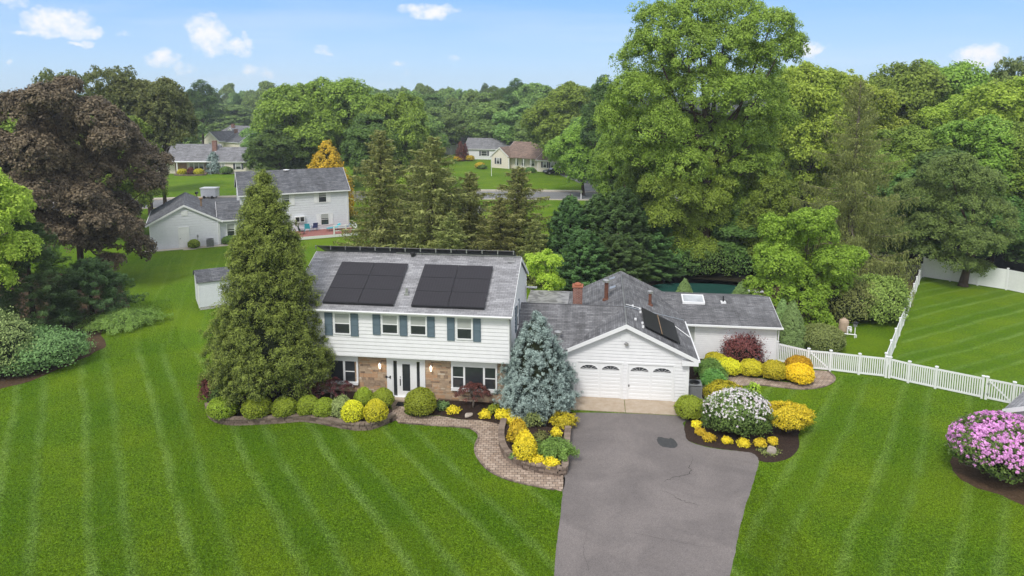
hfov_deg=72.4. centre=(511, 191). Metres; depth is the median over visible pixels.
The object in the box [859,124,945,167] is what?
broadleaf tree
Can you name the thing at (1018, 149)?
broadleaf tree
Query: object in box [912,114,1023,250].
broadleaf tree
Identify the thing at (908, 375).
picket fence
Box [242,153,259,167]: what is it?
broadleaf tree
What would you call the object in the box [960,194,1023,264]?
broadleaf tree
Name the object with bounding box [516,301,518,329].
window
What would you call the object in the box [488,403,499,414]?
shrub
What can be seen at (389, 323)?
window
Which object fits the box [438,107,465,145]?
broadleaf tree
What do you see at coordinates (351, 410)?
rounded shrub
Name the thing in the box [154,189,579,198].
pavement
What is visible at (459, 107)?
broadleaf tree
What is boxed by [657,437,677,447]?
asphalt patch
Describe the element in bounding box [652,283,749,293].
pool cover
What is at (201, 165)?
window
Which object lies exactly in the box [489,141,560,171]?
ranch house
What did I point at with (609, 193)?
broadleaf tree
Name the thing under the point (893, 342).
picket fence
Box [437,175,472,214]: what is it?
broadleaf tree
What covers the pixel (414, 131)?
broadleaf tree
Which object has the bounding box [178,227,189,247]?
back door
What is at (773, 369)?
golden shrub
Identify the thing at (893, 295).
viburnum
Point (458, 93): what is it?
broadleaf tree
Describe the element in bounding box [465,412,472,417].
boulder
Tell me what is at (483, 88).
pine tree
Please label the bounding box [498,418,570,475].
retaining wall
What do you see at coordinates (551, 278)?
dogwood tree
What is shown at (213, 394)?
dark shrub
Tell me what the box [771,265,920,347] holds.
fence side strip
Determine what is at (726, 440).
shrub
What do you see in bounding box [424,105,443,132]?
broadleaf tree
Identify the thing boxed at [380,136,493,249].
spruce tree
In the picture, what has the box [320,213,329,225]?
window
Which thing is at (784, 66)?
broadleaf tree
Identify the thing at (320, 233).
deck
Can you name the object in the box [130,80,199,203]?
airy tree
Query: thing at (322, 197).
window
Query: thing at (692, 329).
window
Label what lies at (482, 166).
rounded shrub
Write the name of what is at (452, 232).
spruce tree
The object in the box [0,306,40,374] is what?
variegated shrub
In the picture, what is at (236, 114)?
trees
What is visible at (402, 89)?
broadleaf tree
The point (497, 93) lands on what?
broadleaf tree
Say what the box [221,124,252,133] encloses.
bungalow
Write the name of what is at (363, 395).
rounded shrub
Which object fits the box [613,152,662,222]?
broadleaf tree
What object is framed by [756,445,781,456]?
creeping plant
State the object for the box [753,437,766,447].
shrub
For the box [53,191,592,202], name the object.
kerb
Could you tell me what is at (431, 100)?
broadleaf tree
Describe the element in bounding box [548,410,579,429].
shrub
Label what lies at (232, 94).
broadleaf tree
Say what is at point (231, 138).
bungalow
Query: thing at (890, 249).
broadleaf tree
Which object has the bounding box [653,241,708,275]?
hedge bush
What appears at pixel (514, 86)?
pine tree
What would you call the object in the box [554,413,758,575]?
driveway
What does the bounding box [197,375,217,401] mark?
purple shrub
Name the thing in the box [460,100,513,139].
broadleaf tree
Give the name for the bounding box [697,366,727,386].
juniper
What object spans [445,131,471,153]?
bungalow
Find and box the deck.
[295,222,357,239]
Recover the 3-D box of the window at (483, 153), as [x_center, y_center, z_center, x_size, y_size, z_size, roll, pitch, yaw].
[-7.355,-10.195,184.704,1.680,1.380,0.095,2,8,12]
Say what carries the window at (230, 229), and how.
in the two storey house at (319, 196)
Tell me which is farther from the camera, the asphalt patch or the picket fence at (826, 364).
the picket fence at (826, 364)
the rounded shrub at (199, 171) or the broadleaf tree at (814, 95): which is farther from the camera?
the rounded shrub at (199, 171)
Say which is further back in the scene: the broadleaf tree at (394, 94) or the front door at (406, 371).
the broadleaf tree at (394, 94)
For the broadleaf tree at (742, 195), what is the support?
on the woodland floor
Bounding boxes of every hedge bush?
[535,252,620,278]
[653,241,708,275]
[674,235,742,275]
[711,238,778,276]
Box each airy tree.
[31,67,87,104]
[80,64,144,119]
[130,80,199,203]
[990,56,1023,97]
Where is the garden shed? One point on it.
(207, 281)
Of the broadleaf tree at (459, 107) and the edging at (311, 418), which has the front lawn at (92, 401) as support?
the edging at (311, 418)
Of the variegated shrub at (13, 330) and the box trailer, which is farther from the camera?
the box trailer
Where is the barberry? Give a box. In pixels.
[716,330,770,362]
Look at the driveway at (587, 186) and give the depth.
131.45 m
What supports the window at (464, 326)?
in the two storey house at (441, 324)
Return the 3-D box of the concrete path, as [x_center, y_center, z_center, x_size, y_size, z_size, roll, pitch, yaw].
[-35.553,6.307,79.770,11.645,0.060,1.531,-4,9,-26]
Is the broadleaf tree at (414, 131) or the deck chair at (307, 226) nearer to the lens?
the deck chair at (307, 226)
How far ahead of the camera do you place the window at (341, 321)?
39.73 m
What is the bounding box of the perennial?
[436,399,449,410]
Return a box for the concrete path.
[145,244,229,251]
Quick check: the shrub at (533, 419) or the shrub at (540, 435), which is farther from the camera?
the shrub at (533, 419)
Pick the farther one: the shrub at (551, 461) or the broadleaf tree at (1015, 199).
the broadleaf tree at (1015, 199)
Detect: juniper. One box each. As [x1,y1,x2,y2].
[69,305,172,334]
[536,434,579,465]
[693,355,729,378]
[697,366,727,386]
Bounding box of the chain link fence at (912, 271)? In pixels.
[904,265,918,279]
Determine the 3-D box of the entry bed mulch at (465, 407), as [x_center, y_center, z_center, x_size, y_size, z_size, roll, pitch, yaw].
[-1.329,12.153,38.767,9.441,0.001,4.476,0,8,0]
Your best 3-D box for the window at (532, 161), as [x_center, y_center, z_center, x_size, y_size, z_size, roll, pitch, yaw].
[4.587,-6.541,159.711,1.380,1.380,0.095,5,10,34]
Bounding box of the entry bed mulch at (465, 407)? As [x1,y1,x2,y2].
[409,400,572,427]
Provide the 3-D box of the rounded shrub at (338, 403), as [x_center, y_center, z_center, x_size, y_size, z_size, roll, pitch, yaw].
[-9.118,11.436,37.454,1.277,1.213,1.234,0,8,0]
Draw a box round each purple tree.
[455,141,465,160]
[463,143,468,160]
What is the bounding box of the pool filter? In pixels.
[838,317,856,337]
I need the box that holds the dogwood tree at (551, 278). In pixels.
[523,248,565,290]
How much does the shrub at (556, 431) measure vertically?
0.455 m
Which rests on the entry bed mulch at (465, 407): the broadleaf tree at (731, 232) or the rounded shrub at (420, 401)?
the rounded shrub at (420, 401)
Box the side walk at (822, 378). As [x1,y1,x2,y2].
[724,370,833,387]
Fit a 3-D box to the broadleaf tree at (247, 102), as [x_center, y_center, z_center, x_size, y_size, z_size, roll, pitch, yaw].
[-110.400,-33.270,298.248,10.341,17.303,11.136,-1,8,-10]
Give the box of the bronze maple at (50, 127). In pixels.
[0,74,175,272]
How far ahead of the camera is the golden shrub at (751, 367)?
43.26 m
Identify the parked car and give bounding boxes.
[542,167,561,174]
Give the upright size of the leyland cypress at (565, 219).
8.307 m
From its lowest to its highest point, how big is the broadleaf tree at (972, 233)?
12.625 m
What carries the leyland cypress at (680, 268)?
on the woodland floor
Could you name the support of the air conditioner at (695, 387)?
on the driveway bed mulch at (788, 444)
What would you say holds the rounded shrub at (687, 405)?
on the driveway bed mulch at (788, 444)
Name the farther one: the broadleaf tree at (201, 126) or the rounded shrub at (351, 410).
the broadleaf tree at (201, 126)
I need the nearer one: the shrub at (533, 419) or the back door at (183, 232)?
the shrub at (533, 419)
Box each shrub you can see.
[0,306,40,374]
[0,324,96,376]
[177,169,186,173]
[187,167,193,173]
[187,239,199,247]
[193,168,203,173]
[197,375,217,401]
[206,379,243,400]
[206,396,240,419]
[219,166,232,173]
[221,235,234,243]
[240,396,272,419]
[270,396,296,417]
[296,394,318,415]
[312,397,333,417]
[330,394,349,418]
[340,399,364,422]
[353,386,372,406]
[363,398,388,422]
[371,387,394,405]
[404,386,437,416]
[446,404,461,414]
[465,155,474,160]
[478,164,486,168]
[478,408,491,418]
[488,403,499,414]
[494,406,511,421]
[505,413,516,424]
[506,417,528,443]
[512,429,537,461]
[522,412,546,426]
[525,167,535,171]
[529,454,545,463]
[533,429,549,440]
[543,456,560,469]
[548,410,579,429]
[548,426,562,436]
[672,394,705,419]
[691,420,701,427]
[694,427,704,435]
[701,431,716,442]
[702,379,742,399]
[704,352,725,360]
[718,356,741,375]
[721,436,733,443]
[736,437,751,447]
[740,358,762,375]
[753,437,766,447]
[761,359,787,380]
[767,399,816,432]
[767,436,777,445]
[784,355,812,367]
[785,362,815,384]
[823,275,880,321]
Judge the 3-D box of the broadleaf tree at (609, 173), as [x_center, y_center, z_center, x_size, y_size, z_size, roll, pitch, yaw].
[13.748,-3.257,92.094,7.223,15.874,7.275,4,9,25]
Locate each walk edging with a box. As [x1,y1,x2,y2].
[398,422,554,490]
[740,371,835,389]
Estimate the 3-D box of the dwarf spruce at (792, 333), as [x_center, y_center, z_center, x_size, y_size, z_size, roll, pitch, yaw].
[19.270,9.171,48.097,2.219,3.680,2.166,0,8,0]
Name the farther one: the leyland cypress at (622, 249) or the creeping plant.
the leyland cypress at (622, 249)
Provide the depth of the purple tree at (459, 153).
179.65 m
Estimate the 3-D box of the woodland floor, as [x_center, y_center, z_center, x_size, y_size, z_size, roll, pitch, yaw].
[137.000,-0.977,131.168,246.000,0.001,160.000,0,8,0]
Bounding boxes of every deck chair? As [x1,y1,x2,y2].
[304,224,310,230]
[311,223,317,229]
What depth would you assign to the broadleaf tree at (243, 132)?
171.89 m
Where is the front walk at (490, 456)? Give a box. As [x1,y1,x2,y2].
[391,402,564,490]
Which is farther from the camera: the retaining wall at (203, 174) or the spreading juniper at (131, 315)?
the retaining wall at (203, 174)
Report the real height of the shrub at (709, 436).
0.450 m
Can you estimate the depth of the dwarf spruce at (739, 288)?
56.09 m
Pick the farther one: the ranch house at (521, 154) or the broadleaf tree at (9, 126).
the ranch house at (521, 154)
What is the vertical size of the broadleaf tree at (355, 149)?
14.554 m
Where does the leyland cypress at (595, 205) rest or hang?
on the ground at (872, 338)
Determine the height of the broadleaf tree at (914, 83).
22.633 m
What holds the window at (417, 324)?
in the two storey house at (441, 324)
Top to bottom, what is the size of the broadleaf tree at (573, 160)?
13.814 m
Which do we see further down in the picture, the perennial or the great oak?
the perennial
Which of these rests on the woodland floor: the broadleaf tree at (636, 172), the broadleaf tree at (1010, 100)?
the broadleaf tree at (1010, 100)
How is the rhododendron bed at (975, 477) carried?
on the lawn at (975, 548)
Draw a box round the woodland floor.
[663,161,1023,288]
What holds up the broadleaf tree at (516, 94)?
on the ground at (872, 338)
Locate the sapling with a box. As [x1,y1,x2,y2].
[746,381,760,392]
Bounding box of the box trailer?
[199,187,219,198]
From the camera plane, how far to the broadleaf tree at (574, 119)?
134.28 m
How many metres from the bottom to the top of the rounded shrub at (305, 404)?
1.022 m
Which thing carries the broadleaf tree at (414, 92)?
on the ground at (872, 338)
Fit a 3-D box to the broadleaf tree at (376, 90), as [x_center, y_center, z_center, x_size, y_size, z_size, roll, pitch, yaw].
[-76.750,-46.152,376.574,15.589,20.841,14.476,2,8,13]
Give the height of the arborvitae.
13.402 m
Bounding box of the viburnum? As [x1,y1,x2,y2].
[852,272,911,324]
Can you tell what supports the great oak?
on the woodland floor
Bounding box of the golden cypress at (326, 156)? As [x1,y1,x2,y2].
[305,140,357,217]
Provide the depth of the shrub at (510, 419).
37.24 m
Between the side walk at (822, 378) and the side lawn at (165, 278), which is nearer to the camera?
the side walk at (822, 378)
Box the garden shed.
[193,267,234,309]
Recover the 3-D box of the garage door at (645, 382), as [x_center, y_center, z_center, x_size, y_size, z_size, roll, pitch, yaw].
[7.899,10.902,39.983,2.520,2.160,0.080,1,8,7]
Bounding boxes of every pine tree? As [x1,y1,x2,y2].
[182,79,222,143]
[212,92,223,103]
[228,93,242,105]
[479,83,488,93]
[503,78,527,109]
[579,74,621,172]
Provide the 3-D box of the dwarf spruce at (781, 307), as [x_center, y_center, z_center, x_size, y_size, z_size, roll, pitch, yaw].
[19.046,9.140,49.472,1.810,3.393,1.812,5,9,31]
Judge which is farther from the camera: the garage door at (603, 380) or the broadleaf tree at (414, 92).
the broadleaf tree at (414, 92)
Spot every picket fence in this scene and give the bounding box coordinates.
[776,343,888,377]
[884,264,922,372]
[888,356,985,398]
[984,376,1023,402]
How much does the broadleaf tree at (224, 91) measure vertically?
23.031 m
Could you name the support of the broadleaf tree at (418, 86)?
on the ground at (872, 338)
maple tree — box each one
[0,167,44,290]
[741,205,870,327]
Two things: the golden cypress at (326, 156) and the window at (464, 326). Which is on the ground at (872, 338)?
the golden cypress at (326, 156)
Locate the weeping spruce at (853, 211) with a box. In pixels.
[790,80,921,310]
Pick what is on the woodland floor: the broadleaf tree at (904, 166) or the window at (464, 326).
the broadleaf tree at (904, 166)
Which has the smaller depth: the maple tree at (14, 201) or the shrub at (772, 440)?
the shrub at (772, 440)
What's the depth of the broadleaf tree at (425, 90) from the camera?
295.52 m
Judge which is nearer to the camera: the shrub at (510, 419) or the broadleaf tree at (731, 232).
the shrub at (510, 419)
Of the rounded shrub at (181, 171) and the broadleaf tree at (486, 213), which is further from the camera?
the rounded shrub at (181, 171)
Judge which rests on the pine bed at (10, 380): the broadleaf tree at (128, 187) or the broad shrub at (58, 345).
the broad shrub at (58, 345)
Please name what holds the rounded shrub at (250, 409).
on the front bed mulch at (350, 395)
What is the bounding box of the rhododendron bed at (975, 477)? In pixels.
[950,456,1023,504]
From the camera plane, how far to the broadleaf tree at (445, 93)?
294.98 m
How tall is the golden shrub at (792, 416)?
1.690 m
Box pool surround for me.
[647,279,765,295]
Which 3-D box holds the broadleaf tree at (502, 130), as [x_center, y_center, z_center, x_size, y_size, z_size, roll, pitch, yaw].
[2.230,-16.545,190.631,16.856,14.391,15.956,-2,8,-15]
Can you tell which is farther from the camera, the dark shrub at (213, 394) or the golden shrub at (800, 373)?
the golden shrub at (800, 373)
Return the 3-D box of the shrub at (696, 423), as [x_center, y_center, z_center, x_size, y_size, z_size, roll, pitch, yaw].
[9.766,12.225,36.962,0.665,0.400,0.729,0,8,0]
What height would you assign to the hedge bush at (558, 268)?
3.493 m
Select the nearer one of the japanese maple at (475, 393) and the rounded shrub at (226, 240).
the japanese maple at (475, 393)
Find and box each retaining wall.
[174,173,206,175]
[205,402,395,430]
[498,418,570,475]
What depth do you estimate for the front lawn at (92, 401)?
31.16 m
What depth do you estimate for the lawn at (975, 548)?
30.77 m
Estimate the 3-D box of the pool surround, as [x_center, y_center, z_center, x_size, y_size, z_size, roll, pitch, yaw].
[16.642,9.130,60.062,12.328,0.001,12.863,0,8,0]
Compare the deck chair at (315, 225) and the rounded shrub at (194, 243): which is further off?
the deck chair at (315, 225)
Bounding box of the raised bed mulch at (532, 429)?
[504,424,564,463]
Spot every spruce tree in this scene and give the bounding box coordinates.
[333,130,423,247]
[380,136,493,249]
[399,149,445,233]
[419,211,470,249]
[445,171,494,249]
[467,197,528,280]
[479,166,556,278]
[515,219,552,289]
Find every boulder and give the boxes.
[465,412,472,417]
[767,445,776,454]
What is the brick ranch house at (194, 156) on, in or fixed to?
on the ground at (872, 338)
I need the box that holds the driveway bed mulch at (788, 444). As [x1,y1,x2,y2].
[684,389,800,461]
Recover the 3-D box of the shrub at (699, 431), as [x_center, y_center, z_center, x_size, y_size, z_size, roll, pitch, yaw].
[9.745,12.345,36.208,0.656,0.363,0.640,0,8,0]
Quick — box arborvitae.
[196,168,336,407]
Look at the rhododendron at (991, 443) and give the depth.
31.07 m
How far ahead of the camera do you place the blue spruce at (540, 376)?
37.69 m
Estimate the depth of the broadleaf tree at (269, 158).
119.76 m
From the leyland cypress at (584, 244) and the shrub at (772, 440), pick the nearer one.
the shrub at (772, 440)
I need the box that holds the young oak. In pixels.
[636,146,737,275]
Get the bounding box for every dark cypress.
[0,218,92,327]
[28,256,149,323]
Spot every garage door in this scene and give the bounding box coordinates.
[578,362,621,397]
[628,364,672,400]
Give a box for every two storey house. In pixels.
[145,167,349,249]
[299,245,783,402]
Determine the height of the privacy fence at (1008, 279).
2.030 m
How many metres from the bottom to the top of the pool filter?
1.200 m
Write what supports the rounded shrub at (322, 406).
on the front bed mulch at (350, 395)
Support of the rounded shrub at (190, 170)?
on the ground at (872, 338)
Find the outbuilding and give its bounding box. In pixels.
[1002,391,1023,415]
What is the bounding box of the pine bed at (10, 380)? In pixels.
[0,273,129,388]
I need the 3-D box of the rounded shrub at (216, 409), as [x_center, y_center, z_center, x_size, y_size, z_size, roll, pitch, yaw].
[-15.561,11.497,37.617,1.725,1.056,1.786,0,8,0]
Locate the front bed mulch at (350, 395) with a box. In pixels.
[207,378,392,422]
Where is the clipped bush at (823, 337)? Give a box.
[802,322,846,352]
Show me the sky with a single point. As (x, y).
(463, 45)
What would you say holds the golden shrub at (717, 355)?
on the wing bed mulch at (692, 375)
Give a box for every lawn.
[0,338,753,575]
[101,250,321,344]
[722,375,1023,575]
[892,277,1023,398]
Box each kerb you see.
[44,199,691,211]
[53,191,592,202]
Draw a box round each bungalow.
[204,129,249,146]
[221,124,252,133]
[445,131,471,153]
[466,138,513,159]
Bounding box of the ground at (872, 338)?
[2,114,1011,403]
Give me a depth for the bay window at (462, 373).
39.69 m
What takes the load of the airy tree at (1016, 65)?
on the woodland floor
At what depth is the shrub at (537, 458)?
32.70 m
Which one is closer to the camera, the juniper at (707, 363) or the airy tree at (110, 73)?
the juniper at (707, 363)
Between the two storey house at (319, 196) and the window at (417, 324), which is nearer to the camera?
the window at (417, 324)
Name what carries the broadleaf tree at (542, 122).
on the ground at (872, 338)
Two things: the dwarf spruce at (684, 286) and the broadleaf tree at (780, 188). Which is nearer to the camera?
the dwarf spruce at (684, 286)
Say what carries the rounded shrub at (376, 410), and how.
on the front bed mulch at (350, 395)
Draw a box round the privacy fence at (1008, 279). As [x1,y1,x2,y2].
[922,257,1023,292]
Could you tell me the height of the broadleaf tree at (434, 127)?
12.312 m
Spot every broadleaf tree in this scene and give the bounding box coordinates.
[0,91,52,206]
[74,115,169,212]
[105,75,199,214]
[175,111,206,143]
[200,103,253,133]
[218,83,235,105]
[225,91,249,121]
[239,126,260,146]
[241,94,258,123]
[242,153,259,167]
[243,88,258,97]
[244,123,314,170]
[249,82,348,167]
[250,102,277,123]
[251,80,279,106]
[291,76,374,165]
[339,111,404,178]
[357,91,431,171]
[363,171,425,228]
[370,87,381,92]
[383,89,407,99]
[393,86,407,92]
[405,90,423,100]
[413,83,424,90]
[416,85,435,98]
[419,115,450,148]
[422,93,450,110]
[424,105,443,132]
[437,88,453,101]
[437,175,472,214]
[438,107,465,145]
[441,96,457,122]
[450,89,467,99]
[450,89,485,112]
[451,99,482,128]
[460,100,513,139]
[467,89,491,103]
[476,212,503,234]
[483,85,498,93]
[485,88,514,108]
[490,105,529,144]
[508,83,529,115]
[512,103,556,141]
[517,82,553,105]
[520,81,598,174]
[543,118,599,195]
[569,116,632,176]
[585,109,632,200]
[605,174,655,198]
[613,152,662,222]
[710,202,759,259]
[716,134,792,243]
[731,165,814,274]
[766,60,863,207]
[772,64,798,128]
[817,68,910,178]
[829,149,910,235]
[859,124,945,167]
[860,214,927,274]
[863,58,952,132]
[865,169,971,264]
[888,152,1020,286]
[892,145,1007,259]
[900,59,993,128]
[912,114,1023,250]
[915,89,1006,140]
[939,75,1023,153]
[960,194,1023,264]
[985,72,1012,83]
[985,121,1023,250]
[995,202,1023,269]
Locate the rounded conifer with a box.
[204,151,219,173]
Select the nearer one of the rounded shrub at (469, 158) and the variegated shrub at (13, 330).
the variegated shrub at (13, 330)
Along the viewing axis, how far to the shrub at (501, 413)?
37.67 m
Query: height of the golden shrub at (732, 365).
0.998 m
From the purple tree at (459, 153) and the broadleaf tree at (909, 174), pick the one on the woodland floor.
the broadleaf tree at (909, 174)
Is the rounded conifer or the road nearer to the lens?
the road
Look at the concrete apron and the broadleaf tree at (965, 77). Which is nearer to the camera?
the concrete apron
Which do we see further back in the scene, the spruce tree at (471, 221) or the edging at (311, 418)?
the spruce tree at (471, 221)
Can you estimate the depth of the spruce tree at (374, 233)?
68.13 m
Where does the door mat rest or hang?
on the front walk at (490, 456)
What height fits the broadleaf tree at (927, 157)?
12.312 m
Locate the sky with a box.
[0,0,1023,96]
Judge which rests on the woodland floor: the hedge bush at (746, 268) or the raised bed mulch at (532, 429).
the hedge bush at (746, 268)
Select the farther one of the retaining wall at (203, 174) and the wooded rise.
the wooded rise
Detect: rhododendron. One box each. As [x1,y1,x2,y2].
[698,385,777,437]
[944,410,1023,484]
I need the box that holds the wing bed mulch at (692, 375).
[689,359,789,380]
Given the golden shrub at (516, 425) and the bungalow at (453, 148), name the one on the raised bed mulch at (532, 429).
the golden shrub at (516, 425)
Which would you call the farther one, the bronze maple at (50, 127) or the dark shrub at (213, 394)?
the bronze maple at (50, 127)
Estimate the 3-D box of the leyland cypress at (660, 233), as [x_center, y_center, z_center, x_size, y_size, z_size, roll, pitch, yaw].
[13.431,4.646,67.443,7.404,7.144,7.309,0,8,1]
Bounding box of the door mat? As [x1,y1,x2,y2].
[396,402,404,405]
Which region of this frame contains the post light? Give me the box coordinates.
[852,321,858,337]
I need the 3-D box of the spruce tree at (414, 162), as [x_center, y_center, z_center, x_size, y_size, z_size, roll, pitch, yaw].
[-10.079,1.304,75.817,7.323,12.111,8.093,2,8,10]
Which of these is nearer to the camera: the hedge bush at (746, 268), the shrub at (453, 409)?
the shrub at (453, 409)
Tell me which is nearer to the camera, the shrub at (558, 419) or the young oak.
the shrub at (558, 419)
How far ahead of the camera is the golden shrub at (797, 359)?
43.95 m
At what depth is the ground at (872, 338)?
84.75 m
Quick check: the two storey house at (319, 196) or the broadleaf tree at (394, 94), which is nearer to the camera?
the two storey house at (319, 196)
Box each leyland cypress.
[541,193,591,267]
[553,228,616,289]
[571,192,626,271]
[582,233,661,285]
[591,185,654,270]
[627,210,681,274]
[642,244,690,281]
[675,228,706,274]
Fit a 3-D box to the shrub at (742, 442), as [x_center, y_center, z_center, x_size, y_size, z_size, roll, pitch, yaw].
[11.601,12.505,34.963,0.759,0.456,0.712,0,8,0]
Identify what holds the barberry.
on the wing bed mulch at (692, 375)
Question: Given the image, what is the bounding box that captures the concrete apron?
[571,396,678,415]
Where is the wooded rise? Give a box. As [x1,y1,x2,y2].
[632,97,765,113]
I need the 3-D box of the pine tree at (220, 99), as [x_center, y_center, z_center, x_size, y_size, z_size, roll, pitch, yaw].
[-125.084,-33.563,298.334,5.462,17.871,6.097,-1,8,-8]
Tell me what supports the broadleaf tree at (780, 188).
on the woodland floor
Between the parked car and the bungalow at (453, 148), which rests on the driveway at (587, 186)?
the parked car
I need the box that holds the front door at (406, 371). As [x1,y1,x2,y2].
[399,361,413,395]
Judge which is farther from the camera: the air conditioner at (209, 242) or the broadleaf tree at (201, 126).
the broadleaf tree at (201, 126)
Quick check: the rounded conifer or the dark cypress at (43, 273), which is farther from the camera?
the rounded conifer
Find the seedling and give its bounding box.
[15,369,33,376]
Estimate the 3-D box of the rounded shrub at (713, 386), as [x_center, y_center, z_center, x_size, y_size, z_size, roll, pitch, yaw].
[12.148,11.350,39.767,2.527,1.168,2.513,0,8,0]
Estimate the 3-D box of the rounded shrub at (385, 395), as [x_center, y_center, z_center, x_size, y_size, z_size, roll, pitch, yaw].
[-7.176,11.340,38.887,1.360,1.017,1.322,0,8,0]
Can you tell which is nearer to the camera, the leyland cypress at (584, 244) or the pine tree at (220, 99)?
the leyland cypress at (584, 244)
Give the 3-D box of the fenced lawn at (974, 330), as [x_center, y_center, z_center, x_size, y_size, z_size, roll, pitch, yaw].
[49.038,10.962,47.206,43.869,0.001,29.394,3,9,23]
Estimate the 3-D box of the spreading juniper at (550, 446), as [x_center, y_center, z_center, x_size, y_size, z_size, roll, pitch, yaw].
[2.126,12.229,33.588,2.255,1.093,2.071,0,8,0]
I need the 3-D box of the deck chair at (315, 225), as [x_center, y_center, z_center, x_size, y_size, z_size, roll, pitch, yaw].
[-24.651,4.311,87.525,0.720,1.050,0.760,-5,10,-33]
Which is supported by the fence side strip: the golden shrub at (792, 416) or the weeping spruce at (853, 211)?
the weeping spruce at (853, 211)
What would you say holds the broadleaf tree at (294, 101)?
on the ground at (872, 338)
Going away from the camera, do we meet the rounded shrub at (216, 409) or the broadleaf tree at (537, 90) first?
the rounded shrub at (216, 409)
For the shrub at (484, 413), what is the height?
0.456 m
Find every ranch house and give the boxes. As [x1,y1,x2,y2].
[159,140,255,173]
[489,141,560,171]
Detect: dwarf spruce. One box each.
[676,278,692,292]
[732,281,749,293]
[775,298,786,334]
[777,300,806,352]
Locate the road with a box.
[40,192,676,207]
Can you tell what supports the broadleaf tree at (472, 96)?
on the ground at (872, 338)
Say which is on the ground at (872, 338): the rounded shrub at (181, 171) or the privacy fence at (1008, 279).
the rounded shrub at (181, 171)
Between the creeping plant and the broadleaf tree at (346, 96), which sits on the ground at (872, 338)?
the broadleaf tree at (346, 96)
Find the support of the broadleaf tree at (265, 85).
on the ground at (872, 338)
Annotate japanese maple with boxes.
[307,376,354,398]
[454,382,490,407]
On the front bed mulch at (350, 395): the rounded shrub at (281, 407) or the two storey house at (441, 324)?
the rounded shrub at (281, 407)
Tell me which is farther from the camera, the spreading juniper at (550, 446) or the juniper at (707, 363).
the juniper at (707, 363)
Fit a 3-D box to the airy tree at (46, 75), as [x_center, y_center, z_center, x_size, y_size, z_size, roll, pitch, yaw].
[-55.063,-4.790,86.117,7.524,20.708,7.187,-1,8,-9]
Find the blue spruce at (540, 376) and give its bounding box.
[492,310,582,425]
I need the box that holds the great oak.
[592,0,810,276]
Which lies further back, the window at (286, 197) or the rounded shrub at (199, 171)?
the rounded shrub at (199, 171)
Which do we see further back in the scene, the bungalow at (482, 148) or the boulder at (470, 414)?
the bungalow at (482, 148)
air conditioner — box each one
[206,238,214,247]
[688,379,702,398]
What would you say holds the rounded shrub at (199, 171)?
on the ground at (872, 338)
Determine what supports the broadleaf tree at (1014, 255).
on the woodland floor
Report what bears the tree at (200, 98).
on the ground at (872, 338)
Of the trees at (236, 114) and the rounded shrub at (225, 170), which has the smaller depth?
the rounded shrub at (225, 170)
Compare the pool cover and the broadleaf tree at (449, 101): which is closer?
the pool cover
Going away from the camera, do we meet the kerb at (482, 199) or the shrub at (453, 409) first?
the shrub at (453, 409)
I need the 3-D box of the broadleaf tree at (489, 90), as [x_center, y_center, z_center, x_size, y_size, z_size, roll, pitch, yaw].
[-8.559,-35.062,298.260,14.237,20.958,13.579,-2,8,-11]
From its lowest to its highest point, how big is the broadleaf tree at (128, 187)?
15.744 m
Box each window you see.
[198,163,203,169]
[226,223,234,235]
[235,163,241,169]
[281,194,290,205]
[313,355,358,385]
[318,192,326,202]
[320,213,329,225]
[333,312,350,334]
[381,314,398,334]
[409,315,426,335]
[451,361,496,394]
[455,317,472,339]
[481,151,486,155]
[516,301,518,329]
[529,160,534,166]
[688,326,695,343]
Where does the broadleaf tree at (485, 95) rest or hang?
on the ground at (872, 338)
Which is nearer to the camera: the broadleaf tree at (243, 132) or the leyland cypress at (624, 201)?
the leyland cypress at (624, 201)
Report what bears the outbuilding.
on the lawn at (975, 548)
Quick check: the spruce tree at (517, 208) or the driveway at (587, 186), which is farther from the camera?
the driveway at (587, 186)
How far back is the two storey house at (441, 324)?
40.31 m
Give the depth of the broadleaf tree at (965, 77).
100.62 m
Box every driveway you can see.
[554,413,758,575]
[557,173,599,192]
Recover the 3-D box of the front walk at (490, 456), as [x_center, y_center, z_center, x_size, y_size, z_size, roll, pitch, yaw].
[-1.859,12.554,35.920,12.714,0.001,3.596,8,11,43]
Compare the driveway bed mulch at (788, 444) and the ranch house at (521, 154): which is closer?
the driveway bed mulch at (788, 444)
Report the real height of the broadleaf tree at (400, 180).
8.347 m
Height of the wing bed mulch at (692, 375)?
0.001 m
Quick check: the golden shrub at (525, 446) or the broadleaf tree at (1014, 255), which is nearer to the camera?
the golden shrub at (525, 446)
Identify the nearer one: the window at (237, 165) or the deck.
the deck
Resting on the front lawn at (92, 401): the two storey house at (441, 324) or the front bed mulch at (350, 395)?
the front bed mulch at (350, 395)
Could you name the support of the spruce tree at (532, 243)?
on the ground at (872, 338)

